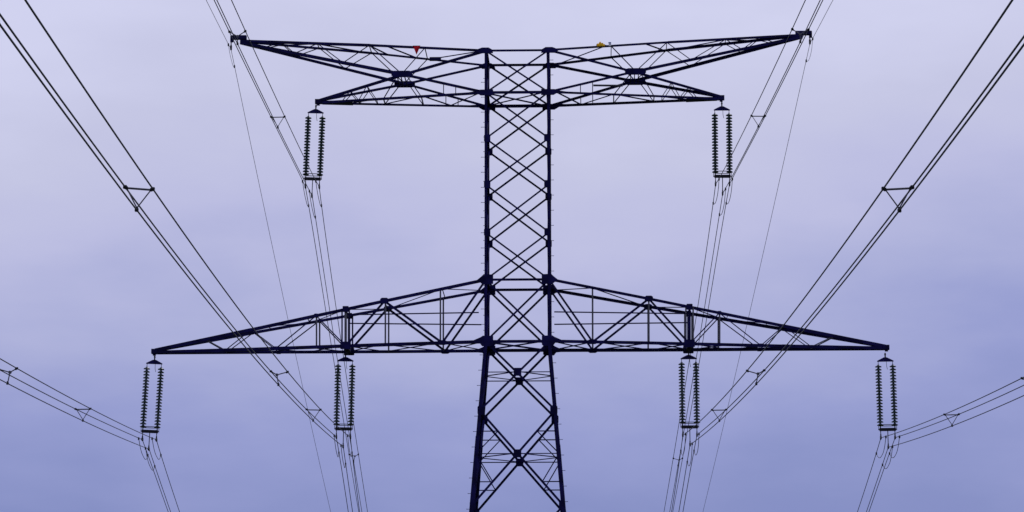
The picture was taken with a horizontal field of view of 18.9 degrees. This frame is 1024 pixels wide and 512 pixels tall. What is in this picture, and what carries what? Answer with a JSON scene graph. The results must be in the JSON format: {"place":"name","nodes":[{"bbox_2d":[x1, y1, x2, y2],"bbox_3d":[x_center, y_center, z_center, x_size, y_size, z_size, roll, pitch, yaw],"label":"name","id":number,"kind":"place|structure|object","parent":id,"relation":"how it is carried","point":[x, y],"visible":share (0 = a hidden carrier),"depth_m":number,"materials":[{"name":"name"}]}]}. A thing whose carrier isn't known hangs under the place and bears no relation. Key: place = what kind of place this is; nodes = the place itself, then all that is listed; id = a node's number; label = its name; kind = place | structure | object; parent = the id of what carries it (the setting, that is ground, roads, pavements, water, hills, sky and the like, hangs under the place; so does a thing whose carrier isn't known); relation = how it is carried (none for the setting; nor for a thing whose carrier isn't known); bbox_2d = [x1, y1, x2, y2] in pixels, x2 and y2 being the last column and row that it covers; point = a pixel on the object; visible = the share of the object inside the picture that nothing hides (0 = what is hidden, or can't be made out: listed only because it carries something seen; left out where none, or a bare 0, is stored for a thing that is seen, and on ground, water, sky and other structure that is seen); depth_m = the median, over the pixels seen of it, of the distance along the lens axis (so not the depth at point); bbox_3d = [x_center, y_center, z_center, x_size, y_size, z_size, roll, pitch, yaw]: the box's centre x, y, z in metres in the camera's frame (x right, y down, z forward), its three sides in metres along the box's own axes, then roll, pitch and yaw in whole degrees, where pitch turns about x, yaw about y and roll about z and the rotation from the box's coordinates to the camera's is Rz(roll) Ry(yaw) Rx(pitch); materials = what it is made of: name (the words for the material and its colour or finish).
{"place":"outdoors","nodes":[
{"label":"outdoors","id":0,"kind":"place"},
{"bbox_2d":[0,0,1023,511],"label":"sky","id":1,"kind":"structure","parent":0,"point":[88,290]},
{"bbox_3d":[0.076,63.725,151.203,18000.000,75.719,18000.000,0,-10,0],"label":"ground","id":2,"kind":"structure","parent":0,"visible":0},
{"bbox_2d":[151,31,889,511],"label":"lattice pylon","id":3,"kind":"object","parent":2,"relation":"on","point":[549,289],"visible":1,"depth_m":162.59,"materials":[{"name":"black metal"}]},
{"bbox_2d":[140,356,163,450],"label":"insulator set","id":4,"kind":"object","parent":3,"relation":"hanging from","point":[159,396],"visible":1,"depth_m":161.62,"materials":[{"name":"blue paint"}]},
{"bbox_2d":[0,358,179,511],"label":"conductor bundle","id":5,"kind":"object","parent":4,"relation":"hanging from","point":[82,420],"visible":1,"depth_m":128.43,"materials":[{"name":"metal"}]},
{"bbox_2d":[206,0,330,511],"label":"earth wire","id":6,"kind":"object","parent":3,"relation":"hanging from","point":[230,46],"visible":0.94,"depth_m":183.10,"materials":[{"name":"grey metal"}]},
{"bbox_2d":[303,105,325,197],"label":"insulator set","id":7,"kind":"object","parent":3,"relation":"hanging from","point":[307,142],"visible":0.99,"depth_m":163.76,"materials":[{"name":"blue paint"}]},
{"bbox_2d":[214,0,367,511],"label":"conductor bundle","id":8,"kind":"object","parent":7,"relation":"hanging from","point":[271,117],"visible":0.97,"depth_m":160.10,"materials":[{"name":"metal"}]},
{"bbox_2d":[333,353,355,448],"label":"insulator set","id":9,"kind":"object","parent":3,"relation":"hanging from","point":[351,397],"visible":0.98,"depth_m":161.37,"materials":[{"name":"blue paint"}]},
{"bbox_2d":[0,0,359,511],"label":"conductor bundle","id":10,"kind":"object","parent":9,"relation":"hanging from","point":[126,187],"visible":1,"depth_m":68.66,"materials":[{"name":"metal"}]},
{"bbox_2d":[413,46,419,53],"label":"pennant","id":11,"kind":"object","parent":3,"relation":"hanging from","point":[416,48],"visible":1,"depth_m":163.22,"materials":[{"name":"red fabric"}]},
{"bbox_2d":[678,351,699,446],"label":"insulator set","id":12,"kind":"object","parent":3,"relation":"hanging from","point":[696,395],"visible":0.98,"depth_m":160.87,"materials":[{"name":"blue paint"}]},
{"bbox_2d":[671,0,1023,511],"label":"conductor bundle","id":13,"kind":"object","parent":12,"relation":"hanging from","point":[910,188],"visible":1,"depth_m":67.43,"materials":[{"name":"metal"}]},
{"bbox_2d":[712,102,732,195],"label":"insulator set","id":14,"kind":"object","parent":3,"relation":"hanging from","point":[729,150],"visible":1,"depth_m":163.16,"materials":[{"name":"blue paint"}]},
{"bbox_2d":[664,0,822,509],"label":"conductor bundle","id":15,"kind":"object","parent":14,"relation":"hanging from","point":[764,116],"visible":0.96,"depth_m":160.40,"materials":[{"name":"metal"}]},
{"bbox_2d":[703,0,832,509],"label":"earth wire","id":16,"kind":"object","parent":3,"relation":"hanging from","point":[810,40],"visible":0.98,"depth_m":181.50,"materials":[{"name":"grey metal"}]},
{"bbox_2d":[875,353,897,448],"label":"insulator set","id":17,"kind":"object","parent":3,"relation":"hanging from","point":[893,385],"visible":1,"depth_m":160.55,"materials":[{"name":"blue paint"}]},
{"bbox_2d":[857,377,1023,511],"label":"conductor bundle","id":18,"kind":"object","parent":17,"relation":"hanging from","point":[945,414],"visible":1,"depth_m":139.65,"materials":[{"name":"metal"}]}
]}

